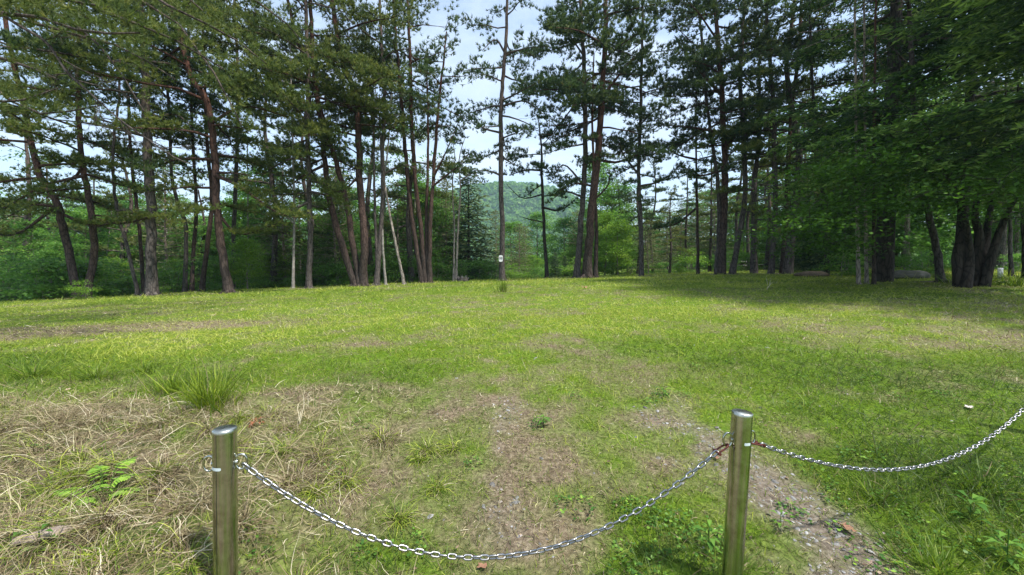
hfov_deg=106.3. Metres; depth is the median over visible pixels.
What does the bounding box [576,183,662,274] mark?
broadleaf tree
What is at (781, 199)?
background pine
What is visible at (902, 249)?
broadleaf tree
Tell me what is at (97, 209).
broadleaf tree
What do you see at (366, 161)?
thin birch
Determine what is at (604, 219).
young broadleaf
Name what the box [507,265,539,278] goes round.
shrub
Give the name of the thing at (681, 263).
shrub
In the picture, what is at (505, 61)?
numbered pine
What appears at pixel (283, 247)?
larch
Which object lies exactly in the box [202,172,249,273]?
background pine
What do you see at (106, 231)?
thin birch
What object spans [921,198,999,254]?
broadleaf tree
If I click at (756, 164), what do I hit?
background pine
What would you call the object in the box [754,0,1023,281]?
fir
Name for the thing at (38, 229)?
broadleaf tree
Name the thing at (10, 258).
shrub
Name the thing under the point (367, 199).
background pine
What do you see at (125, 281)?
shrub
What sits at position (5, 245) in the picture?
broadleaf tree
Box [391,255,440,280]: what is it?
shrub
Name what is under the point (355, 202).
broadleaf tree
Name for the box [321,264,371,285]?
shrub
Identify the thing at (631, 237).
larch
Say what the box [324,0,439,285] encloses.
grey pine
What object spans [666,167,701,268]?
background pine
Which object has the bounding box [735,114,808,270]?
background pine
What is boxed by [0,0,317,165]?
overhanging pine
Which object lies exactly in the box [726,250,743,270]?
shrub
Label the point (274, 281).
shrub
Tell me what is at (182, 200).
broadleaf tree
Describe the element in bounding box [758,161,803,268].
spruce
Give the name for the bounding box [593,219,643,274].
young broadleaf
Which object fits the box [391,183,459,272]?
broadleaf tree
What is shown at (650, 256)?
larch
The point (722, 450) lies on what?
shackle
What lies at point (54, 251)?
broadleaf tree
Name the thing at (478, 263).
shrub
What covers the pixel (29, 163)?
background pine
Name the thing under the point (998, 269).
signboard
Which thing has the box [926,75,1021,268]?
background pine
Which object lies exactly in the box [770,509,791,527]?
weed
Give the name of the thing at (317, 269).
shrub
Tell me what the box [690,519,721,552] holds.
weed
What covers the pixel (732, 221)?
broadleaf tree
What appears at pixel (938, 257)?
rough pine
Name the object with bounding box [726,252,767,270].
shrub
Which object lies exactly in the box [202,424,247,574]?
chain post
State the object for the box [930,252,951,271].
shrub
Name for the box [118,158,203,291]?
larch
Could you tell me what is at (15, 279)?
shrub
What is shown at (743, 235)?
young broadleaf
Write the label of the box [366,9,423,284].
slim pine
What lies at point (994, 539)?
weed
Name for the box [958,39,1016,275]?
grey pine
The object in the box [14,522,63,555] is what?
weed
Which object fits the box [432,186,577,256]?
hill
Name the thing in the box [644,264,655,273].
shrub
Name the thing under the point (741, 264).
picnic table
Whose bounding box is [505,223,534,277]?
larch
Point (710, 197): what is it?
background pine
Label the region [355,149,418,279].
thin birch
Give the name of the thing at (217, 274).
shrub
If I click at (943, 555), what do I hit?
grass tuft
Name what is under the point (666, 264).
shrub
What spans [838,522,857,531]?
fallen leaf
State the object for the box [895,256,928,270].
shrub
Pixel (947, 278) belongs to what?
grass tuft
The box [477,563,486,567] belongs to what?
fallen leaf
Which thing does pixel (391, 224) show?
leaning pine
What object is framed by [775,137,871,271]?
spruce
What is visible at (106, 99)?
slim pine
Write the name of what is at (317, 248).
young broadleaf
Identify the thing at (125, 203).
broadleaf tree
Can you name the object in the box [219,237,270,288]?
young broadleaf
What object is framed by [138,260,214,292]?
shrub
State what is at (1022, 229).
grey pine
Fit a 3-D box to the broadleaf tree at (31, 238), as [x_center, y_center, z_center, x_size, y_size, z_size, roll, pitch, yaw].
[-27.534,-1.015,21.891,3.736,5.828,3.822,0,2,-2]
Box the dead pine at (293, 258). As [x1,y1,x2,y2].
[251,1,334,287]
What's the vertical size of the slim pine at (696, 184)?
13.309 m
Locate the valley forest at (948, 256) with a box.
[88,231,951,285]
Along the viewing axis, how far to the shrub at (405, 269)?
22.21 m
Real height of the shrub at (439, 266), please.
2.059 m
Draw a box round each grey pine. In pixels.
[0,0,279,295]
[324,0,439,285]
[518,0,668,277]
[632,2,763,273]
[785,0,909,284]
[793,0,928,283]
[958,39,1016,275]
[965,3,1023,277]
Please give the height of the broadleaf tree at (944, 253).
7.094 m
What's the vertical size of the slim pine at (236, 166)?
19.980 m
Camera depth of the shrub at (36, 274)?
15.05 m
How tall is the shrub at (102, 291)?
1.801 m
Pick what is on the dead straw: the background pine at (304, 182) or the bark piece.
the bark piece
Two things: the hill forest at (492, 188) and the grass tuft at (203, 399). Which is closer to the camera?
the grass tuft at (203, 399)
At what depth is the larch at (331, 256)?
23.51 m
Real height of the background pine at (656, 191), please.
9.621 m
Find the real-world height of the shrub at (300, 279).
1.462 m
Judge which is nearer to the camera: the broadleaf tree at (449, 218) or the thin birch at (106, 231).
the thin birch at (106, 231)
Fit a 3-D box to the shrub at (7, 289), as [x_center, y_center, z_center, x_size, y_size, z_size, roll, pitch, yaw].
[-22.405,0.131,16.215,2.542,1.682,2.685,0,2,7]
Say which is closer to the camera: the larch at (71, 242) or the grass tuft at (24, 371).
the grass tuft at (24, 371)
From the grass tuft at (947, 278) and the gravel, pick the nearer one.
the gravel
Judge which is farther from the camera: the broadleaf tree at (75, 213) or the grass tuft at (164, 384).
the broadleaf tree at (75, 213)
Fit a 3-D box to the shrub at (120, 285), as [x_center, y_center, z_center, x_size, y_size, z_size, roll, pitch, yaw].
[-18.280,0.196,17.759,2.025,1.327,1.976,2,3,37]
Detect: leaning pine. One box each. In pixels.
[0,0,320,293]
[344,47,416,283]
[677,0,839,273]
[730,0,883,273]
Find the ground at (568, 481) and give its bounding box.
[0,267,1023,574]
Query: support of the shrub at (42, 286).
on the ground at (568, 481)
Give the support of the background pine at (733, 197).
on the ground at (568, 481)
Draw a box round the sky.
[0,0,1022,240]
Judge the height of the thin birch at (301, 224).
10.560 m
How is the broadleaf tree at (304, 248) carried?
on the ground at (568, 481)
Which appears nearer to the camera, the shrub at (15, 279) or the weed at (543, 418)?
the weed at (543, 418)
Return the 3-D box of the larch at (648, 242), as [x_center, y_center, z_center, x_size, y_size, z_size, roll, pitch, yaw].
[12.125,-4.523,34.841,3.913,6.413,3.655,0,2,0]
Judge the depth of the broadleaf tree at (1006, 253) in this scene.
19.94 m
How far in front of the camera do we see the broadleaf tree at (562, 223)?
39.33 m
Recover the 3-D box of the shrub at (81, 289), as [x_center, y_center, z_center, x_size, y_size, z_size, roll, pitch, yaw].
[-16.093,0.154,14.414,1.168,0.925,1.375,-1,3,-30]
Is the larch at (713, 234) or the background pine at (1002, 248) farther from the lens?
the larch at (713, 234)
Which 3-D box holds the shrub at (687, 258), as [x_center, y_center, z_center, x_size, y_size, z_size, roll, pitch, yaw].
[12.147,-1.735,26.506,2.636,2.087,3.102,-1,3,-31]
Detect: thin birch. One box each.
[0,149,77,264]
[80,192,133,272]
[116,153,197,250]
[222,133,269,285]
[287,178,318,283]
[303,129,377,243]
[351,158,388,246]
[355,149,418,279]
[388,124,454,276]
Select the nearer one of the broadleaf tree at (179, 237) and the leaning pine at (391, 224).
the leaning pine at (391, 224)
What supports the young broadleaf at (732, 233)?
on the ground at (568, 481)
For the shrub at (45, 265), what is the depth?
14.86 m
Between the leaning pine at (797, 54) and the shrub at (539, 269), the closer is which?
the leaning pine at (797, 54)
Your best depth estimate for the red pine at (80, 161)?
14.72 m
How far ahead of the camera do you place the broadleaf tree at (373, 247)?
30.93 m
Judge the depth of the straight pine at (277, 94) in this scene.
16.39 m
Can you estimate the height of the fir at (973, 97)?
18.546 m
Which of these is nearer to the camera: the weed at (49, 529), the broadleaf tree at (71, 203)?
the weed at (49, 529)
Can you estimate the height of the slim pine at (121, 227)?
14.973 m
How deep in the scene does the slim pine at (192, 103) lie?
17.58 m
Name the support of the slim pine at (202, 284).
on the ground at (568, 481)
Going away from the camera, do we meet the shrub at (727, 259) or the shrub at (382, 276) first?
the shrub at (382, 276)
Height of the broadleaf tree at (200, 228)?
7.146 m
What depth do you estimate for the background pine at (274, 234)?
23.25 m
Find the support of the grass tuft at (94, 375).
on the ground at (568, 481)
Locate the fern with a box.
[52,456,140,510]
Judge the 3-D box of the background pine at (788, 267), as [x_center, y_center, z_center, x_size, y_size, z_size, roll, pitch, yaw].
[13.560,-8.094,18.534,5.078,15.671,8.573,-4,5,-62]
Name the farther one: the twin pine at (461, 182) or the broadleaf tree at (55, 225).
the broadleaf tree at (55, 225)
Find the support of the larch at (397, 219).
on the ground at (568, 481)
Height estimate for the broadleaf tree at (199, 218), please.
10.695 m
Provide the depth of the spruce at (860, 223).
22.85 m
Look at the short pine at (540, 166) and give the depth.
21.84 m
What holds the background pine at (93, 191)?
on the ground at (568, 481)
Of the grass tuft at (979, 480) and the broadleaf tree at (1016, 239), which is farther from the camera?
the broadleaf tree at (1016, 239)
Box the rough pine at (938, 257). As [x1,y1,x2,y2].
[848,0,1001,282]
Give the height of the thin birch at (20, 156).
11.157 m
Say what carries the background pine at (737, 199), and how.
on the ground at (568, 481)
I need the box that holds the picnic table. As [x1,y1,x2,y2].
[727,261,746,270]
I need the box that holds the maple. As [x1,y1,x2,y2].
[725,71,1023,287]
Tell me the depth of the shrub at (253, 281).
21.47 m
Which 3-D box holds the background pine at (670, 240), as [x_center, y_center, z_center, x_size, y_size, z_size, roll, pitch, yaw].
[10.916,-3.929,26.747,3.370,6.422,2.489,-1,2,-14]
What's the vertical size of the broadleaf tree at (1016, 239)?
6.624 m
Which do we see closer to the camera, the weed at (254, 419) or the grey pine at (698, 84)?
the weed at (254, 419)
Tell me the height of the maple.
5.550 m
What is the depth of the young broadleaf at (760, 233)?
46.25 m
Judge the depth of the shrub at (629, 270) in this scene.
29.98 m
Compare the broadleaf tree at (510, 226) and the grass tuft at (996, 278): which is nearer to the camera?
the grass tuft at (996, 278)
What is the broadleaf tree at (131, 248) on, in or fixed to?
on the ground at (568, 481)
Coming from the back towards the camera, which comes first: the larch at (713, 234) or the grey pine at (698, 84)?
the larch at (713, 234)
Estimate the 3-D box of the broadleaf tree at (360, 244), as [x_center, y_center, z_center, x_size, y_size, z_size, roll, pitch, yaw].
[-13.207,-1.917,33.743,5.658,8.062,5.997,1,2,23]
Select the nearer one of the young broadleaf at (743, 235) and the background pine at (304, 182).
the background pine at (304, 182)
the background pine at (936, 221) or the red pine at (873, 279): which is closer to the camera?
the red pine at (873, 279)
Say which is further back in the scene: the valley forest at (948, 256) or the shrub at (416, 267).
the valley forest at (948, 256)
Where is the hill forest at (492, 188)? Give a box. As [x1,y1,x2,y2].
[158,180,607,261]
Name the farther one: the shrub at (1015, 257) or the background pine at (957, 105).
the background pine at (957, 105)
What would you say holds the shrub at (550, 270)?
on the ground at (568, 481)
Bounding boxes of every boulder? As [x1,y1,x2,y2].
[793,271,829,276]
[894,270,930,278]
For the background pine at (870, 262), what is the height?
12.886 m
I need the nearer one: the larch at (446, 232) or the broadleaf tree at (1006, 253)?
the broadleaf tree at (1006, 253)
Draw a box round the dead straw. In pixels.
[0,279,1023,574]
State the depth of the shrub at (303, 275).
23.23 m
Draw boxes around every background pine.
[0,105,122,267]
[0,146,88,256]
[53,165,119,279]
[75,126,182,293]
[109,191,179,267]
[171,172,229,282]
[190,41,346,283]
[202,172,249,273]
[264,97,330,266]
[311,140,359,262]
[336,52,426,282]
[364,82,468,282]
[594,174,646,271]
[612,157,660,273]
[633,155,682,272]
[643,185,691,273]
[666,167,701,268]
[689,143,741,271]
[695,0,911,273]
[706,18,810,273]
[712,116,779,267]
[727,135,779,270]
[728,145,782,242]
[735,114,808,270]
[761,113,806,253]
[770,80,847,211]
[838,58,908,268]
[916,50,1010,266]
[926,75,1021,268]
[931,62,993,268]
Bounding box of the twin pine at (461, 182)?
[438,109,488,280]
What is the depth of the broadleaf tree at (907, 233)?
17.55 m
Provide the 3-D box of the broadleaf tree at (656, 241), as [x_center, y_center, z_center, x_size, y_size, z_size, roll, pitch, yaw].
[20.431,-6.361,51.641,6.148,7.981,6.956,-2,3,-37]
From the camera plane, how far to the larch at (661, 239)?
37.70 m
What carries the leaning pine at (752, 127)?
on the ground at (568, 481)
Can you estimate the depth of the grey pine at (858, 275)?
11.48 m
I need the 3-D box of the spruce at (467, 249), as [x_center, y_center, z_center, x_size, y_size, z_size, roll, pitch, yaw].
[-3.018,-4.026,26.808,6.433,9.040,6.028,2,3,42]
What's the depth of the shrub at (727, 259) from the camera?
28.85 m
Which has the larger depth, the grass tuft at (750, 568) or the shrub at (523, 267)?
the shrub at (523, 267)
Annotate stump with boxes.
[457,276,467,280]
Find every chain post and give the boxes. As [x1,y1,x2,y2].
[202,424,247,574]
[721,408,755,574]
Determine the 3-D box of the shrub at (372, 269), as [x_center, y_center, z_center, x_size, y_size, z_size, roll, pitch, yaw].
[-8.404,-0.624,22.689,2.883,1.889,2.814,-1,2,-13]
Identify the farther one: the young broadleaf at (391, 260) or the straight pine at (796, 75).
the young broadleaf at (391, 260)
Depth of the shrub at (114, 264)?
18.72 m
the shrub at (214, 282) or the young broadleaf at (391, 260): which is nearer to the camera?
the shrub at (214, 282)
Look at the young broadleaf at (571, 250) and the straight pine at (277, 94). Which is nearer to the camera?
the straight pine at (277, 94)
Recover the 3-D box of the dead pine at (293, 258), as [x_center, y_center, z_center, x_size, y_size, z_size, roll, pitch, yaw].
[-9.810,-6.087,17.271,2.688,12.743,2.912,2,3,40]
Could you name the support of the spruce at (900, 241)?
on the ground at (568, 481)
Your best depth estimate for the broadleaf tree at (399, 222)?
26.10 m
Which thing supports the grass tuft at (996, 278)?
on the ground at (568, 481)
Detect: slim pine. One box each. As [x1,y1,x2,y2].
[40,4,214,294]
[51,0,190,291]
[86,0,249,292]
[138,8,257,291]
[149,0,266,290]
[164,0,311,289]
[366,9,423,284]
[586,0,722,275]
[647,32,719,273]
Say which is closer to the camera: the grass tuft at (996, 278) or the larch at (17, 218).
the grass tuft at (996, 278)
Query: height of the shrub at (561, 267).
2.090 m
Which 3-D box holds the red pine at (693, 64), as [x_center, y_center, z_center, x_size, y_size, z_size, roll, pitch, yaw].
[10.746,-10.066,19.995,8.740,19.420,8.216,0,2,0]
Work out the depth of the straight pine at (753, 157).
18.59 m
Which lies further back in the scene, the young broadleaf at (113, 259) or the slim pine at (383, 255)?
the young broadleaf at (113, 259)
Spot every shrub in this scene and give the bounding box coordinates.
[0,254,52,300]
[0,258,67,300]
[0,273,21,300]
[0,275,39,300]
[1,257,99,300]
[1,257,121,300]
[10,255,133,298]
[18,282,64,299]
[23,261,132,299]
[59,279,102,299]
[62,258,144,292]
[95,277,140,296]
[110,274,162,295]
[130,270,181,294]
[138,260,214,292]
[142,282,171,293]
[164,255,221,292]
[201,251,265,290]
[206,278,221,290]
[236,275,266,288]
[249,278,280,288]
[257,277,285,287]
[276,274,305,286]
[287,267,327,286]
[295,254,344,285]
[305,261,353,285]
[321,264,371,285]
[348,263,390,283]
[370,251,417,282]
[370,270,393,283]
[381,257,418,283]
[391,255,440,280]
[431,257,459,281]
[440,265,470,279]
[445,259,475,280]
[460,257,496,279]
[477,261,507,279]
[498,263,526,277]
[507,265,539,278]
[526,267,550,277]
[535,264,563,277]
[558,265,572,276]
[561,257,592,273]
[593,255,616,273]
[604,264,624,274]
[613,253,645,273]
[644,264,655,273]
[655,260,674,273]
[671,247,711,272]
[671,261,691,272]
[692,254,713,271]
[700,254,741,271]
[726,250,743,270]
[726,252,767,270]
[729,246,763,267]
[808,247,871,275]
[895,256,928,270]
[897,247,933,269]
[899,250,949,274]
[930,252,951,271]
[995,253,1021,269]
[1003,254,1021,271]
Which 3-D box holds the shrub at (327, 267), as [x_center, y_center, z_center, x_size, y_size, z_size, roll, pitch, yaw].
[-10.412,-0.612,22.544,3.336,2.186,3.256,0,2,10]
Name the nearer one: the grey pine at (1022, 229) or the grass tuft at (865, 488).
the grass tuft at (865, 488)
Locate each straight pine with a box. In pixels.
[189,0,404,288]
[664,0,853,273]
[709,0,904,272]
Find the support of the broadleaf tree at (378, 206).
on the ground at (568, 481)
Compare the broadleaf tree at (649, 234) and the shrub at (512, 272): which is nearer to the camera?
the shrub at (512, 272)
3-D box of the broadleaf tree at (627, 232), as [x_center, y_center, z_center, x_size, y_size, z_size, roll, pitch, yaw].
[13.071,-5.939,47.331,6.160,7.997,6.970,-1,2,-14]
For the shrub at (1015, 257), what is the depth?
14.99 m
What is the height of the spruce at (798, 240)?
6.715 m
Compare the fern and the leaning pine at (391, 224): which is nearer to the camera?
the fern
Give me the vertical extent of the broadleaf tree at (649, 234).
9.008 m
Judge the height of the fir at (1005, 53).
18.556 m
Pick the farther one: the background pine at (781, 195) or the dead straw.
the background pine at (781, 195)
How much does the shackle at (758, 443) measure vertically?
0.025 m
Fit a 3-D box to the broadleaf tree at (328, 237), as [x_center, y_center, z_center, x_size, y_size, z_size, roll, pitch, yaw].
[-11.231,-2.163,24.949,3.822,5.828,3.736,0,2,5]
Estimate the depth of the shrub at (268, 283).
22.41 m
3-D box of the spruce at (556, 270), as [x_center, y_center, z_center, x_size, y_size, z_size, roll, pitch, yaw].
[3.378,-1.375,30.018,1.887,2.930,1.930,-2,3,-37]
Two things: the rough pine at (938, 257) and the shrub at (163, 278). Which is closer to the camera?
the rough pine at (938, 257)
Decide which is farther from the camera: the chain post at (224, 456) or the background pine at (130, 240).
the background pine at (130, 240)
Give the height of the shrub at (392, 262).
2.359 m
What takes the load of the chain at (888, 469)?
hanging from the chain post
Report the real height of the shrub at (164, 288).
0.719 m
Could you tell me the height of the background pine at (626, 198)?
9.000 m
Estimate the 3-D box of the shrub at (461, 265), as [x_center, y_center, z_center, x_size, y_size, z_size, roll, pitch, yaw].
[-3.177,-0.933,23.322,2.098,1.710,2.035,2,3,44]
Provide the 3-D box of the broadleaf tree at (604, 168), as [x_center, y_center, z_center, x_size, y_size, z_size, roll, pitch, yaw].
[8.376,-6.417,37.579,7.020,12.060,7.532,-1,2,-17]
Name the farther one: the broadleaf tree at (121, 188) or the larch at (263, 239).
the broadleaf tree at (121, 188)
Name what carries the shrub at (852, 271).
on the ground at (568, 481)
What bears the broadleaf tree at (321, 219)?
on the ground at (568, 481)
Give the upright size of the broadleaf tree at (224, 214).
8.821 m
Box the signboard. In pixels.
[997,268,1002,278]
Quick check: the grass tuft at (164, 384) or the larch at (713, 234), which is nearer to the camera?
the grass tuft at (164, 384)
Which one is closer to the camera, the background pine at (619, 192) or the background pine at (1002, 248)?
the background pine at (1002, 248)
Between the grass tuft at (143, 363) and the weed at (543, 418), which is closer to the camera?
the weed at (543, 418)
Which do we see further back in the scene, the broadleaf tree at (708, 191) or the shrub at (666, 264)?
the broadleaf tree at (708, 191)
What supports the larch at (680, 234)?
on the ground at (568, 481)
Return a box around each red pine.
[0,0,221,297]
[188,0,418,286]
[355,0,483,282]
[511,0,679,277]
[641,0,853,274]
[814,0,919,284]
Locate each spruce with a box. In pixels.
[436,166,507,280]
[549,252,562,276]
[558,256,570,276]
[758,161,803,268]
[763,176,833,270]
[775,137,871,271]
[815,132,901,263]
[845,91,926,266]
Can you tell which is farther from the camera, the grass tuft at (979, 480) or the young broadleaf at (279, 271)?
the young broadleaf at (279, 271)
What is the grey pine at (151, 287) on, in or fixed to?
on the ground at (568, 481)
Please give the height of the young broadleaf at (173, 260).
3.142 m
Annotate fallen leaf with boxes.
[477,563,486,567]
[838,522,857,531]
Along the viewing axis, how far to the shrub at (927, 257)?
14.88 m
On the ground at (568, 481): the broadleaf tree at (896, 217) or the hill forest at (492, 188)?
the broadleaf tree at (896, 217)
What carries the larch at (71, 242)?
on the ground at (568, 481)
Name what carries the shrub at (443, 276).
on the ground at (568, 481)
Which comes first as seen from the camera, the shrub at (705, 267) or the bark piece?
the bark piece
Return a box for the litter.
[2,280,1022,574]
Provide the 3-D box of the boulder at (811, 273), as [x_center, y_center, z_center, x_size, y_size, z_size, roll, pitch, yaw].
[12.691,-0.520,16.163,1.562,0.349,1.073,0,2,-11]
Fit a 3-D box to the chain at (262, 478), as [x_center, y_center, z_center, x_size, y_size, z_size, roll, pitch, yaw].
[-0.091,0.862,1.501,1.853,0.422,0.024,0,2,-3]
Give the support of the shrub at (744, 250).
on the ground at (568, 481)
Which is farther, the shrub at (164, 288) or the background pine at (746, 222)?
the background pine at (746, 222)
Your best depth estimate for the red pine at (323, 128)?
17.09 m
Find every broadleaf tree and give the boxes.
[0,213,51,281]
[0,213,63,277]
[0,218,74,299]
[8,240,96,293]
[36,206,130,292]
[37,208,88,258]
[53,191,102,235]
[65,204,123,285]
[82,193,161,272]
[99,178,157,245]
[107,225,177,284]
[141,194,199,262]
[157,216,203,277]
[157,221,236,291]
[176,214,214,258]
[190,216,265,290]
[196,195,280,288]
[206,188,278,285]
[222,166,317,287]
[278,237,313,286]
[285,195,326,262]
[296,183,373,285]
[296,219,331,280]
[313,211,359,283]
[318,185,378,241]
[341,200,395,277]
[342,224,381,284]
[372,215,405,279]
[377,178,441,281]
[384,170,451,281]
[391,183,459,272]
[424,195,478,273]
[491,219,542,276]
[516,211,558,277]
[543,215,583,273]
[559,160,629,266]
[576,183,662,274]
[603,206,638,258]
[634,209,662,262]
[646,210,680,267]
[668,201,716,267]
[688,189,733,266]
[716,187,747,263]
[729,173,781,259]
[732,97,828,243]
[843,77,995,269]
[845,137,928,249]
[895,147,954,256]
[895,185,955,255]
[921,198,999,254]
[934,187,1020,265]
[970,176,1021,265]
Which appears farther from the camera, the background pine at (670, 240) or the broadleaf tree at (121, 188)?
the broadleaf tree at (121, 188)
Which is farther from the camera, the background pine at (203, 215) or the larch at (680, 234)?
the larch at (680, 234)
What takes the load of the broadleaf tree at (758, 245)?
on the ground at (568, 481)
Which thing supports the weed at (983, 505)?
on the ground at (568, 481)
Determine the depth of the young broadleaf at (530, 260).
32.69 m
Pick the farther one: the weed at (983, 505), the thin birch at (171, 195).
the thin birch at (171, 195)
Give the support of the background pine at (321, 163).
on the ground at (568, 481)
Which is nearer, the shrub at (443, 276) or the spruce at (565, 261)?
the shrub at (443, 276)
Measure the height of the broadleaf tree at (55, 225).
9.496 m
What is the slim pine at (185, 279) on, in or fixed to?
on the ground at (568, 481)
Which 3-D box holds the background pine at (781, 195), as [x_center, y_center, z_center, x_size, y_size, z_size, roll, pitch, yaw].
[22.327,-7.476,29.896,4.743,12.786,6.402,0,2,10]
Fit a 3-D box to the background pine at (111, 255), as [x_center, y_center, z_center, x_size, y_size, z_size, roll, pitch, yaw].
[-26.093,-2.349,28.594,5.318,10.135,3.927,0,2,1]
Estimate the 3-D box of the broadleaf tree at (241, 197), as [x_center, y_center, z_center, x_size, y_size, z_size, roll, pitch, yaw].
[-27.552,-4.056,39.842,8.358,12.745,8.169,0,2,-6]
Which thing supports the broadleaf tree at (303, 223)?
on the ground at (568, 481)
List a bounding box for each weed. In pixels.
[0,530,30,553]
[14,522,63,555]
[247,417,263,426]
[536,415,551,425]
[655,386,671,396]
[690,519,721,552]
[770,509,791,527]
[948,490,995,527]
[982,529,1023,571]
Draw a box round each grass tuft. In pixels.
[0,355,90,381]
[43,355,133,382]
[105,353,169,374]
[131,355,217,397]
[145,353,273,418]
[493,279,508,291]
[699,537,772,574]
[812,458,924,522]
[854,500,1023,574]
[916,437,1023,513]
[928,271,999,283]
[941,270,1022,285]
[992,267,1023,286]
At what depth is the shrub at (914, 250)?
16.80 m
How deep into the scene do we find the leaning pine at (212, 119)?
14.98 m
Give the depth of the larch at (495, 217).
32.73 m
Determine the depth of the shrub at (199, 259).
18.29 m
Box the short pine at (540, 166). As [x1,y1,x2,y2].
[496,100,578,277]
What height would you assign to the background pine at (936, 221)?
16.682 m
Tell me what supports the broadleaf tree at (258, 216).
on the ground at (568, 481)
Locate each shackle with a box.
[713,443,728,455]
[751,441,765,446]
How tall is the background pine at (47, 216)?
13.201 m
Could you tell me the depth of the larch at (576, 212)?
35.85 m
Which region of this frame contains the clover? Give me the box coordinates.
[3,340,1023,574]
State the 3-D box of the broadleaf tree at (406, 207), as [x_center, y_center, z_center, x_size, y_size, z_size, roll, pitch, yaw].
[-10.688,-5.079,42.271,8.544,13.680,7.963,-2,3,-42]
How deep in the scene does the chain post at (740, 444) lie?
1.53 m
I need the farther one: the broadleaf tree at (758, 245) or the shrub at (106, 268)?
the broadleaf tree at (758, 245)
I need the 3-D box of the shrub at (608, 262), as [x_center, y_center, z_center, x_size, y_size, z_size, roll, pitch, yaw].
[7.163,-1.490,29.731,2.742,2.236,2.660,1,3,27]
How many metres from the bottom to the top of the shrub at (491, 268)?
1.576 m
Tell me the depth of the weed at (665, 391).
3.48 m
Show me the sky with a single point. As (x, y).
(483, 88)
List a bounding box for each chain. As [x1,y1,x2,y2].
[241,450,718,560]
[760,405,1023,471]
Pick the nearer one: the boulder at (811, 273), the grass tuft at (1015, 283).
the grass tuft at (1015, 283)
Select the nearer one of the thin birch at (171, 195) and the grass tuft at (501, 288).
the grass tuft at (501, 288)
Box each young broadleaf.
[99,256,136,283]
[157,258,188,292]
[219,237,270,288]
[247,249,300,287]
[300,223,351,282]
[380,248,406,282]
[521,254,543,277]
[560,246,583,275]
[592,210,624,274]
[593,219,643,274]
[716,199,744,255]
[726,207,760,256]
[741,216,776,257]
[757,222,780,258]
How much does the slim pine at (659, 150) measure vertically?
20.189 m
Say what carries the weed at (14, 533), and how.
on the ground at (568, 481)
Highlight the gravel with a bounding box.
[406,333,951,574]
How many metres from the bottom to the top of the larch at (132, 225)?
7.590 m
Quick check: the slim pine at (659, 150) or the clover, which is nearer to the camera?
the clover
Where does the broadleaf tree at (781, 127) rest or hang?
on the ground at (568, 481)
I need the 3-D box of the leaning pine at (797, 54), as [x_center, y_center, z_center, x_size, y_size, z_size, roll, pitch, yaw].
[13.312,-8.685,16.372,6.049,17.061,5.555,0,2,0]
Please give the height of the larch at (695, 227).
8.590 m
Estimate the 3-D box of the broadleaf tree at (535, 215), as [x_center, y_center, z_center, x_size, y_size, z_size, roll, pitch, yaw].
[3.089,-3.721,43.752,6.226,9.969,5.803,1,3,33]
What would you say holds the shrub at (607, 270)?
on the ground at (568, 481)
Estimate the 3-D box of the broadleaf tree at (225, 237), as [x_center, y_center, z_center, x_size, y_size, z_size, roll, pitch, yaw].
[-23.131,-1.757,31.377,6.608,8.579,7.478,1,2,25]
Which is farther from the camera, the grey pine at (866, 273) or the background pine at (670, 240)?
the background pine at (670, 240)
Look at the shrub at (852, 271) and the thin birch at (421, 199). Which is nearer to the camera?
the shrub at (852, 271)
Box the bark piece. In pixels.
[7,525,73,545]
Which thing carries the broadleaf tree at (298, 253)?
on the ground at (568, 481)
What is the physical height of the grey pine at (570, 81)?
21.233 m
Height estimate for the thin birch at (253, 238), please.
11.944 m
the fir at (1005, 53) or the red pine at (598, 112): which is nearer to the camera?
the fir at (1005, 53)
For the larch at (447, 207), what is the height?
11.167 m
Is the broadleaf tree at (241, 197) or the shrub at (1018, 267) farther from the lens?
the broadleaf tree at (241, 197)
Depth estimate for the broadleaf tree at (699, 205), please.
43.51 m
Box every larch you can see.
[0,209,42,297]
[37,218,96,292]
[102,221,144,291]
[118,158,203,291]
[239,137,321,287]
[239,176,300,288]
[295,165,360,283]
[371,181,419,280]
[424,174,470,277]
[432,178,466,278]
[481,209,512,277]
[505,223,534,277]
[508,226,536,276]
[561,210,600,274]
[610,202,644,271]
[631,204,665,270]
[632,222,664,273]
[646,202,684,268]
[661,198,702,267]
[678,189,715,268]
[690,169,734,262]
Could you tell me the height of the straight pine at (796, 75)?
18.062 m
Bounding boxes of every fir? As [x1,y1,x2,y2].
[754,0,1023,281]
[766,0,1023,262]
[802,0,1023,214]
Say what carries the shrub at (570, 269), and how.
on the ground at (568, 481)
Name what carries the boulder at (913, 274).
on the ground at (568, 481)
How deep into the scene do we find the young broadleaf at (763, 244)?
44.31 m
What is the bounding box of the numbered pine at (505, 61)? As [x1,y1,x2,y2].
[448,0,557,280]
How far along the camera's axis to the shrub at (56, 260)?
16.14 m
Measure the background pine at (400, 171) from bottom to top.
12.391 m
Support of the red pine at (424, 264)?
on the ground at (568, 481)
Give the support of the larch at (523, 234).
on the ground at (568, 481)

